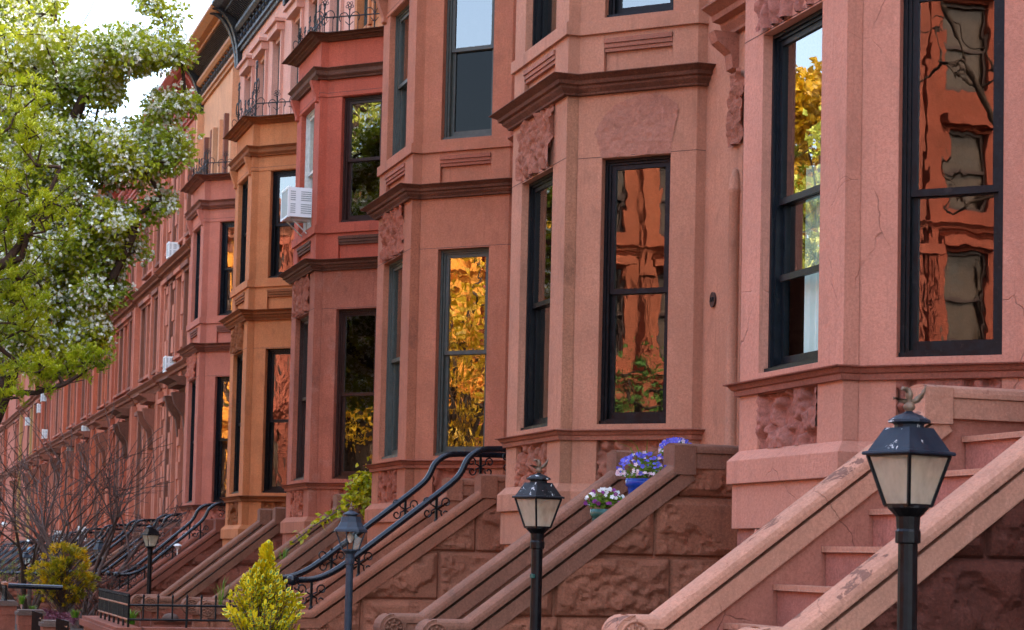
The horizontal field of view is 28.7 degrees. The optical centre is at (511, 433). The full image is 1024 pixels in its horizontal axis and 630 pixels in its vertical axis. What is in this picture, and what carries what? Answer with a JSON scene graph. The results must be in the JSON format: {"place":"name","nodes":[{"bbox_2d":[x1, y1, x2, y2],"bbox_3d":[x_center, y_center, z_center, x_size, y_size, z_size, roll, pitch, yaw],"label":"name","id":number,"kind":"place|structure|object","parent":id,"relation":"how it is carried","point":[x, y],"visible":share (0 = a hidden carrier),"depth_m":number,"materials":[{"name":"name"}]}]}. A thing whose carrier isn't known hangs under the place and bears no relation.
{"place":"outdoors","nodes":[
{"label":"outdoors","id":0,"kind":"place"},
{"bbox_2d":[0,600,18,629],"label":"gate pillar","id":1,"kind":"structure","parent":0,"point":[8,608],"depth_m":35.24,"materials":[{"name":"red stone"}]},
{"bbox_2d":[1,582,62,600],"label":"iron balustrade","id":2,"kind":"object","parent":1,"relation":"on","point":[27,586],"visible":1,"depth_m":35.40,"materials":[{"name":"metal"}]},
{"bbox_2d":[14,609,45,629],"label":"gate pillar","id":3,"kind":"structure","parent":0,"point":[23,619],"depth_m":31.84,"materials":[{"name":"red stone"}]},
{"bbox_2d":[15,615,83,629],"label":"front garden soil","id":4,"kind":"structure","parent":0,"point":[71,628],"depth_m":42.75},
{"bbox_2d":[0,543,26,557],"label":"stoop","id":5,"kind":"object","parent":4,"relation":"on","point":[3,546],"visible":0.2,"depth_m":98.97,"materials":[{"name":"red stone"}]},
{"bbox_2d":[0,542,33,560],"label":"stoop","id":6,"kind":"object","parent":4,"relation":"on","point":[6,550],"visible":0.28,"depth_m":94.23,"materials":[{"name":"brown stone"}]},
{"bbox_2d":[0,541,38,568],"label":"stoop","id":7,"kind":"object","parent":4,"relation":"on","point":[8,554],"visible":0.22,"depth_m":88.83,"materials":[{"name":"red stone"}]},
{"bbox_2d":[0,552,43,600],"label":"budding shrub","id":8,"kind":"object","parent":4,"relation":"on","point":[4,576],"visible":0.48,"depth_m":58.22,"materials":[{"name":"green plant"}]},
{"bbox_2d":[0,539,44,575],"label":"stoop","id":9,"kind":"object","parent":4,"relation":"on","point":[10,558],"visible":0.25,"depth_m":83.33,"materials":[{"name":"brown stone"}]},
{"bbox_2d":[17,593,28,603],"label":"grass tuft","id":10,"kind":"object","parent":4,"relation":"on","point":[21,600],"visible":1,"depth_m":40.74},
{"bbox_2d":[22,550,31,608],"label":"post lamp","id":11,"kind":"object","parent":4,"relation":"on","point":[25,555],"visible":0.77,"depth_m":53.92,"materials":[{"name":"black metal"}]},
{"bbox_2d":[0,537,56,580],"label":"stoop","id":12,"kind":"object","parent":4,"relation":"on","point":[29,550],"visible":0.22,"depth_m":77.81,"materials":[{"name":"red stone"}]},
{"bbox_2d":[0,534,74,599],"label":"stoop","id":13,"kind":"object","parent":4,"relation":"on","point":[18,568],"visible":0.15,"depth_m":72.16,"materials":[{"name":"brown stone"}]},
{"bbox_2d":[7,531,103,602],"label":"stoop","id":14,"kind":"object","parent":4,"relation":"on","point":[13,592],"visible":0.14,"depth_m":66.51,"materials":[{"name":"red stone"}]},
{"bbox_2d":[34,608,78,625],"bbox_3d":[-8.342,3.324,36.364,0.639,0.265,3.864,2,-4,-18],"label":"ground cover","id":15,"kind":"object","parent":4,"relation":"on","point":[51,614],"visible":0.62,"depth_m":35.06,"materials":[{"name":"plant"}]},
{"bbox_2d":[24,541,100,612],"bbox_3d":[-8.322,2.878,37.159,1.212,1.829,1.329,-1,-4,33],"label":"golden shrub","id":16,"kind":"object","parent":4,"relation":"on","point":[56,571],"visible":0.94,"depth_m":37.02,"materials":[{"name":"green plant"}]},
{"bbox_2d":[14,528,120,608],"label":"stoop","id":17,"kind":"object","parent":4,"relation":"on","point":[97,529],"visible":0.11,"depth_m":61.49,"materials":[{"name":"brown stone"}]},
{"bbox_2d":[69,609,79,617],"bbox_3d":[-7.377,3.020,33.760,0.258,0.160,0.290,1,-4,9],"label":"grass tuft","id":18,"kind":"object","parent":4,"relation":"on","point":[75,614],"visible":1,"depth_m":33.70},
{"bbox_2d":[0,425,167,601],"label":"bare tree","id":19,"kind":"object","parent":4,"relation":"on","point":[81,544],"visible":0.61,"depth_m":54.99,"materials":[{"name":"brown plant"}]},
{"bbox_2d":[0,422,172,608],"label":"bare tree","id":20,"kind":"object","parent":4,"relation":"on","point":[36,602],"visible":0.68,"depth_m":49.10,"materials":[{"name":"brown plant"}]},
{"bbox_2d":[38,553,140,627],"bbox_3d":[-8.267,3.095,38.752,1.739,1.652,1.842,4,-4,-34],"label":"maroon shrub","id":21,"kind":"object","parent":4,"relation":"on","point":[94,599],"visible":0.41,"depth_m":38.55,"materials":[{"name":"brown plant"}]},
{"bbox_2d":[32,524,149,612],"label":"stoop","id":22,"kind":"object","parent":4,"relation":"on","point":[45,604],"visible":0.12,"depth_m":55.79,"materials":[{"name":"red stone"}]},
{"bbox_2d":[93,536,103,567],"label":"post lamp","id":23,"kind":"object","parent":4,"relation":"on","point":[99,545],"visible":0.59,"depth_m":47.01,"materials":[{"name":"black metal"}]},
{"bbox_2d":[0,397,226,627],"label":"bare tree","id":24,"kind":"object","parent":4,"relation":"on","point":[43,528],"visible":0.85,"depth_m":43.30,"materials":[{"name":"brown plant"}]},
{"bbox_2d":[46,519,180,610],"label":"stoop","id":25,"kind":"object","parent":4,"relation":"on","point":[112,554],"visible":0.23,"depth_m":50.55,"materials":[{"name":"brown stone"}]},
{"bbox_2d":[75,513,181,616],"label":"stoop","id":26,"kind":"object","parent":4,"relation":"on","point":[168,535],"visible":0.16,"depth_m":45.06,"materials":[{"name":"red stone"}]},
{"bbox_2d":[125,609,141,624],"bbox_3d":[-5.075,2.422,26.627,0.394,0.227,0.359,-1,-4,33],"label":"grass tuft","id":27,"kind":"object","parent":4,"relation":"on","point":[132,613],"visible":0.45,"depth_m":26.58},
{"bbox_2d":[141,521,160,593],"bbox_3d":[-6.519,2.643,35.950,0.269,2.187,0.269,4,-4,-37],"label":"post lamp","id":28,"kind":"object","parent":4,"relation":"on","point":[150,534],"visible":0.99,"depth_m":35.93,"materials":[{"name":"black metal"}]},
{"bbox_2d":[79,616,235,629],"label":"garden wall","id":29,"kind":"structure","parent":4,"relation":"on","point":[92,622],"depth_m":24.11,"materials":[{"name":"stone"}]},
{"bbox_2d":[98,588,244,627],"bbox_3d":[-4.321,2.183,25.128,1.391,0.415,3.186,2,-4,-18],"label":"iron fence","id":30,"kind":"object","parent":29,"relation":"on","point":[114,604],"visible":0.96,"depth_m":23.74,"materials":[{"name":"metal"}]},
{"bbox_2d":[93,502,225,626],"bbox_3d":[-6.599,2.740,39.931,3.345,2.794,1.658,2,-4,-18],"label":"stoop","id":31,"kind":"object","parent":4,"relation":"on","point":[206,544],"visible":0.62,"depth_m":39.28,"materials":[{"name":"red stone"}]},
{"bbox_2d":[174,543,181,554],"bbox_3d":[-6.560,2.259,39.228,0.180,0.225,0.180,2,-4,-18],"label":"garden light","id":32,"kind":"object","parent":31,"relation":"on","point":[177,546],"visible":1,"depth_m":39.19,"materials":[{"name":"white plastic"}]},
{"bbox_2d":[162,613,178,621],"bbox_3d":[-4.742,2.552,27.786,0.228,0.125,0.240,2,-4,-18],"label":"garden stone","id":33,"kind":"object","parent":4,"relation":"on","point":[168,616],"visible":0.72,"depth_m":27.71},
{"bbox_2d":[130,507,285,626],"bbox_3d":[-4.795,2.510,34.411,3.278,2.510,1.682,2,-4,-18],"label":"stoop","id":34,"kind":"object","parent":4,"relation":"on","point":[240,557],"visible":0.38,"depth_m":33.73,"materials":[{"name":"brown stone"}]},
{"bbox_2d":[206,577,233,604],"bbox_3d":[-4.002,2.129,27.322,0.488,0.406,0.483,2,-4,-18],"label":"grass tuft","id":35,"kind":"object","parent":4,"relation":"on","point":[220,599],"visible":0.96,"depth_m":27.29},
{"bbox_2d":[221,539,305,629],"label":"variegated shrub","id":36,"kind":"object","parent":4,"relation":"on","point":[263,603],"visible":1,"depth_m":16.03,"materials":[{"name":"yellow plant"}]},
{"bbox_2d":[181,494,370,627],"bbox_3d":[-3.027,2.113,28.953,3.258,2.566,1.682,2,-4,-18],"label":"stoop","id":37,"kind":"object","parent":4,"relation":"on","point":[304,554],"visible":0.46,"depth_m":28.30,"materials":[{"name":"brown stone"}]},
{"bbox_2d":[278,548,288,558],"bbox_3d":[-3.267,1.704,28.715,0.294,0.197,0.196,5,-5,-44],"label":"grass tuft","id":38,"kind":"object","parent":37,"relation":"on","point":[284,552],"visible":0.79,"depth_m":28.68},
{"bbox_2d":[290,456,371,544],"bbox_3d":[-2.330,0.958,28.404,1.616,1.289,0.523,2,-4,-18],"label":"ivy","id":39,"kind":"object","parent":37,"relation":"on","point":[361,486],"visible":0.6,"depth_m":28.35,"materials":[{"name":"green plant"}]},
{"bbox_2d":[334,502,367,629],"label":"post lamp","id":40,"kind":"object","parent":4,"relation":"on","point":[350,522],"visible":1,"depth_m":21.40,"materials":[{"name":"metal"}]},
{"bbox_2d":[271,446,505,629],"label":"stoop","id":41,"kind":"object","parent":4,"relation":"on","point":[434,546],"visible":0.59,"depth_m":22.78,"materials":[{"name":"stone"}]},
{"bbox_2d":[512,459,564,629],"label":"post lamp","id":42,"kind":"object","parent":4,"relation":"on","point":[538,497],"visible":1,"depth_m":14.17,"materials":[{"name":"black metal"}]},
{"bbox_2d":[373,443,738,629],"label":"stoop","id":43,"kind":"object","parent":4,"relation":"on","point":[657,540],"visible":0.61,"depth_m":17.04,"materials":[{"name":"brown stone"}]},
{"bbox_2d":[584,487,623,520],"bbox_3d":[0.801,0.803,17.262,0.371,0.695,0.379,2,-4,-18],"label":"flower pot","id":44,"kind":"object","parent":43,"relation":"on","point":[603,501],"visible":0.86,"depth_m":17.19,"materials":[{"name":"green ceramic"}]},
{"bbox_2d":[609,438,666,493],"bbox_3d":[1.156,0.477,17.368,0.528,0.897,0.586,0,-4,26],"label":"flower pot","id":45,"kind":"object","parent":43,"relation":"on","point":[633,483],"visible":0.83,"depth_m":17.30,"materials":[{"name":"ceramic"}]},
{"bbox_2d":[658,437,691,455],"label":"flowers","id":46,"kind":"object","parent":43,"relation":"on","point":[672,440],"visible":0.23,"depth_m":17.48,"materials":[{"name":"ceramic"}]},
{"bbox_2d":[602,384,1023,629],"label":"stoop","id":47,"kind":"object","parent":4,"relation":"on","point":[822,555],"visible":0.88,"depth_m":12.09,"materials":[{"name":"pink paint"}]},
{"bbox_2d":[862,386,955,629],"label":"post lamp","id":48,"kind":"object","parent":4,"relation":"on","point":[908,476],"visible":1,"depth_m":8.10,"materials":[{"name":"black metal"}]},
{"bbox_2d":[38,620,71,629],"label":"gate pillar","id":49,"kind":"structure","parent":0,"point":[47,624],"depth_m":28.83,"materials":[{"name":"red stone"}]},
{"bbox_2d":[0,0,212,203],"label":"sky","id":50,"kind":"structure","parent":0,"point":[101,11],"materials":[{"name":"white"}]},
{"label":"pavement","id":51,"kind":"structure","parent":0,"visible":0},
{"bbox_2d":[31,611,42,629],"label":"iron gate","id":52,"kind":"structure","parent":51,"relation":"on","point":[37,617],"depth_m":30.78,"materials":[{"name":"metal"}]},
{"bbox_2d":[0,70,118,413],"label":"young tree","id":53,"kind":"object","parent":51,"relation":"on","point":[15,290],"visible":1,"depth_m":24.44,"materials":[{"name":"green plant"}]},
{"bbox_2d":[56,618,68,629],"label":"iron gate","id":54,"kind":"structure","parent":51,"relation":"on","point":[61,624],"depth_m":27.86,"materials":[{"name":"metal"}]},
{"bbox_2d":[0,0,204,423],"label":"pear tree","id":55,"kind":"object","parent":51,"relation":"on","point":[89,291],"visible":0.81,"depth_m":28.67,"materials":[{"name":"green plant"}]},
{"bbox_3d":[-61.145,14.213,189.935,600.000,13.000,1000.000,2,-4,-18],"label":"ground","id":56,"kind":"structure","parent":0,"visible":0},
{"bbox_2d":[0,358,4,529],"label":"brownstone house","id":57,"kind":"structure","parent":56,"relation":"on","point":[2,427],"depth_m":122.46,"materials":[{"name":"stone"}]},
{"bbox_2d":[0,345,22,551],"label":"brownstone house","id":58,"kind":"structure","parent":56,"relation":"on","point":[12,414],"depth_m":115.85,"materials":[{"name":"red stone"}]},
{"bbox_2d":[15,372,34,548],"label":"brownstone house","id":59,"kind":"structure","parent":56,"relation":"on","point":[27,430],"depth_m":105.05,"materials":[{"name":"red stone"}]},
{"bbox_2d":[25,417,29,425],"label":"air conditioner","id":60,"kind":"object","parent":59,"relation":"attached to","point":[27,419],"visible":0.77,"depth_m":101.82,"materials":[{"name":"white plastic"}]},
{"bbox_2d":[27,375,41,546],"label":"brownstone house","id":61,"kind":"structure","parent":56,"relation":"on","point":[37,422],"depth_m":97.07,"materials":[{"name":"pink stone"}]},
{"bbox_2d":[37,404,40,412],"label":"air conditioner","id":62,"kind":"object","parent":61,"relation":"attached to","point":[38,408],"visible":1,"depth_m":94.78,"materials":[{"name":"white plastic"}]},
{"bbox_2d":[36,322,53,543],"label":"brownstone house","id":63,"kind":"structure","parent":56,"relation":"on","point":[44,457],"depth_m":92.05,"materials":[{"name":"red stone"}]},
{"bbox_2d":[41,393,46,401],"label":"air conditioner","id":64,"kind":"object","parent":63,"relation":"attached to","point":[43,398],"visible":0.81,"depth_m":92.81,"materials":[{"name":"white plastic"}]},
{"bbox_2d":[42,429,47,438],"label":"air conditioner","id":65,"kind":"object","parent":63,"relation":"attached to","point":[44,432],"visible":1,"depth_m":91.37,"materials":[{"name":"white plastic"}]},
{"bbox_2d":[47,378,64,536],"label":"brownstone house","id":66,"kind":"structure","parent":56,"relation":"on","point":[56,416],"depth_m":86.46,"materials":[{"name":"stone"}]},
{"bbox_2d":[58,363,78,538],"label":"brownstone house","id":67,"kind":"structure","parent":56,"relation":"on","point":[69,406],"depth_m":81.05,"materials":[{"name":"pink stone"}]},
{"bbox_2d":[72,365,94,537],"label":"brownstone house","id":68,"kind":"structure","parent":56,"relation":"on","point":[84,402],"depth_m":75.53,"materials":[{"name":"red stone"}]},
{"bbox_2d":[81,425,89,430],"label":"air conditioner","id":69,"kind":"object","parent":68,"relation":"attached to","point":[84,428],"visible":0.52,"depth_m":73.92,"materials":[{"name":"white plastic"}]},
{"bbox_2d":[87,187,114,537],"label":"brownstone house","id":70,"kind":"structure","parent":56,"relation":"on","point":[99,421],"depth_m":69.90,"materials":[{"name":"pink stone"}]},
{"bbox_2d":[101,173,139,534],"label":"brownstone house","id":71,"kind":"structure","parent":56,"relation":"on","point":[121,366],"depth_m":64.21,"materials":[{"name":"red stone"}]},
{"bbox_2d":[126,111,163,535],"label":"brownstone house","id":72,"kind":"structure","parent":56,"relation":"on","point":[145,388],"depth_m":58.84,"materials":[{"name":"stone"}]},
{"bbox_2d":[150,67,196,531],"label":"brownstone house","id":73,"kind":"structure","parent":56,"relation":"on","point":[173,271],"depth_m":53.34,"materials":[{"name":"stone"}]},
{"bbox_2d":[163,356,175,372],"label":"air conditioner","id":74,"kind":"object","parent":73,"relation":"attached to","point":[167,361],"visible":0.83,"depth_m":53.43,"materials":[{"name":"white plastic"}]},
{"bbox_2d":[166,241,178,258],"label":"air conditioner","id":75,"kind":"object","parent":73,"relation":"attached to","point":[172,248],"visible":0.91,"depth_m":53.31,"materials":[{"name":"white plastic"}]},
{"bbox_2d":[178,4,239,359],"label":"brownstone house","id":76,"kind":"structure","parent":56,"relation":"on","point":[214,76],"depth_m":47.97,"materials":[{"name":"beige stone"}]},
{"bbox_2d":[177,0,288,547],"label":"brownstone house","id":77,"kind":"structure","parent":56,"relation":"on","point":[259,30],"depth_m":42.51,"materials":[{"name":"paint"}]},
{"bbox_2d":[187,380,195,502],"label":"window","id":78,"kind":"structure","parent":77,"relation":"in","point":[194,382],"depth_m":43.62,"materials":[{"name":"glass"}]},
{"bbox_2d":[194,229,200,319],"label":"window","id":79,"kind":"structure","parent":77,"relation":"in","point":[199,232],"depth_m":43.85,"materials":[{"name":"glass"}]},
{"bbox_2d":[213,377,229,501],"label":"window","id":80,"kind":"structure","parent":77,"relation":"in","point":[219,440],"depth_m":42.29,"materials":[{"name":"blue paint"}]},
{"bbox_2d":[219,222,234,314],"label":"window","id":81,"kind":"structure","parent":77,"relation":"in","point":[225,226],"depth_m":42.51,"materials":[{"name":"black paint"}]},
{"bbox_2d":[277,45,279,113],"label":"window","id":82,"kind":"structure","parent":77,"relation":"in","point":[279,45],"depth_m":41.60,"materials":[{"name":"grey paint"}]},
{"bbox_2d":[218,0,354,552],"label":"brownstone house","id":83,"kind":"structure","parent":56,"relation":"on","point":[258,319],"depth_m":37.15,"materials":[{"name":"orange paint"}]},
{"bbox_2d":[232,353,242,493],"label":"window","id":84,"kind":"structure","parent":83,"relation":"in","point":[240,357],"depth_m":38.25,"materials":[{"name":"black paint"}]},
{"bbox_2d":[240,180,247,283],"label":"window","id":85,"kind":"structure","parent":83,"relation":"in","point":[245,186],"depth_m":38.48,"materials":[{"name":"black paint"}]},
{"bbox_2d":[263,349,290,492],"bbox_3d":[-4.186,-0.238,36.807,0.736,2.656,0.185,-1,-4,27],"label":"window","id":86,"kind":"structure","parent":83,"relation":"in","point":[268,488],"depth_m":36.92,"materials":[{"name":"black paint"}]},
{"bbox_2d":[269,170,295,277],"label":"window","id":87,"kind":"structure","parent":83,"relation":"in","point":[274,269],"depth_m":37.15,"materials":[{"name":"black paint"}]},
{"bbox_2d":[297,23,299,82],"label":"window","id":88,"kind":"structure","parent":83,"relation":"in","point":[299,23],"depth_m":39.70,"materials":[{"name":"grey paint"}]},
{"bbox_2d":[315,3,316,30],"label":"window","id":89,"kind":"structure","parent":83,"relation":"in","point":[316,3],"depth_m":38.20,"materials":[{"name":"grey paint"}]},
{"bbox_2d":[336,0,338,30],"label":"window","id":90,"kind":"structure","parent":83,"relation":"in","point":[337,19],"depth_m":36.35,"materials":[{"name":"grey paint"}]},
{"bbox_2d":[278,0,434,544],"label":"brownstone house","id":91,"kind":"structure","parent":56,"relation":"on","point":[330,274],"depth_m":31.58,"materials":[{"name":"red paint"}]},
{"bbox_2d":[280,186,311,236],"bbox_3d":[-3.440,-3.530,32.213,0.462,0.802,0.584,2,-4,-18],"label":"air conditioner","id":92,"kind":"object","parent":91,"relation":"attached to","point":[296,205],"visible":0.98,"depth_m":31.97,"materials":[{"name":"white plastic"}]},
{"bbox_2d":[294,315,308,480],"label":"window","id":93,"kind":"structure","parent":91,"relation":"in","point":[303,353],"depth_m":32.65,"materials":[{"name":"brown paint"}]},
{"bbox_2d":[303,108,314,231],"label":"window","id":94,"kind":"structure","parent":91,"relation":"in","point":[309,146],"depth_m":32.90,"materials":[{"name":"glass"}]},
{"bbox_2d":[333,308,375,478],"bbox_3d":[-2.388,-0.620,31.217,0.736,2.656,0.185,-1,-4,27],"label":"window","id":95,"kind":"structure","parent":91,"relation":"in","point":[340,473],"depth_m":31.32,"materials":[{"name":"brown paint"}]},
{"bbox_2d":[341,94,381,221],"bbox_3d":[-2.304,-4.312,31.442,0.736,1.996,0.185,-1,-4,27],"label":"window","id":96,"kind":"structure","parent":91,"relation":"in","point":[348,162],"depth_m":31.55,"materials":[{"name":"brown paint"}]},
{"bbox_2d":[364,0,367,25],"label":"window","id":97,"kind":"structure","parent":91,"relation":"in","point":[366,1],"depth_m":34.22,"materials":[{"name":"glass"}]},
{"bbox_2d":[360,0,515,542],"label":"brownstone house","id":98,"kind":"structure","parent":56,"relation":"on","point":[439,208],"depth_m":25.89,"materials":[{"name":"stone"}]},
{"bbox_2d":[382,258,402,458],"bbox_3d":[-1.486,-0.998,26.665,0.185,2.656,1.016,2,-4,-18],"label":"window","id":99,"kind":"structure","parent":98,"relation":"in","point":[393,359],"depth_m":27.09,"materials":[{"name":"grey paint"}]},
{"bbox_2d":[392,4,408,155],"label":"window","id":100,"kind":"structure","parent":98,"relation":"in","point":[400,81],"depth_m":27.31,"materials":[{"name":"grey paint"}]},
{"bbox_2d":[435,248,488,455],"bbox_3d":[-0.588,-1.041,25.625,0.736,2.656,0.185,-1,-4,27],"label":"window","id":101,"kind":"structure","parent":98,"relation":"in","point":[442,447],"depth_m":25.73,"materials":[{"name":"grey paint"}]},
{"bbox_2d":[443,0,494,139],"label":"window","id":102,"kind":"structure","parent":98,"relation":"in","point":[469,70],"depth_m":25.91,"materials":[{"name":"glass"}]},
{"bbox_2d":[489,0,745,548],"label":"brownstone house","id":103,"kind":"structure","parent":56,"relation":"on","point":[623,120],"depth_m":19.98,"materials":[{"name":"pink stone"}]},
{"bbox_2d":[521,172,552,430],"bbox_3d":[0.365,-1.374,20.909,0.185,2.656,1.016,2,-4,-18],"label":"window","id":104,"kind":"structure","parent":103,"relation":"in","point":[534,303],"depth_m":21.32,"materials":[{"name":"black paint"}]},
{"bbox_2d":[532,0,547,45],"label":"window","id":105,"kind":"structure","parent":103,"relation":"in","point":[540,7],"depth_m":21.53,"materials":[{"name":"glass"}]},
{"bbox_2d":[599,155,670,423],"bbox_3d":[1.263,-1.417,19.869,0.736,2.656,0.185,-1,-4,27],"label":"window","id":106,"kind":"structure","parent":103,"relation":"in","point":[608,414],"depth_m":19.95,"materials":[{"name":"black paint"}]},
{"bbox_2d":[607,0,672,16],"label":"window","id":107,"kind":"structure","parent":103,"relation":"in","point":[616,8],"depth_m":20.08,"materials":[{"name":"black paint"}]},
{"bbox_2d":[722,0,1023,545],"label":"brownstone house","id":108,"kind":"structure","parent":56,"relation":"on","point":[883,214],"depth_m":14.77,"materials":[{"name":"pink stone"}]},
{"bbox_2d":[764,8,822,371],"bbox_3d":[2.267,-1.814,15.146,0.273,2.656,1.016,2,-4,-18],"label":"window","id":109,"kind":"structure","parent":108,"relation":"in","point":[781,199],"depth_m":15.51,"materials":[{"name":"black paint"}]},
{"bbox_2d":[899,0,1004,356],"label":"window","id":110,"kind":"structure","parent":108,"relation":"in","point":[910,345],"depth_m":14.15,"materials":[{"name":"black paint"}]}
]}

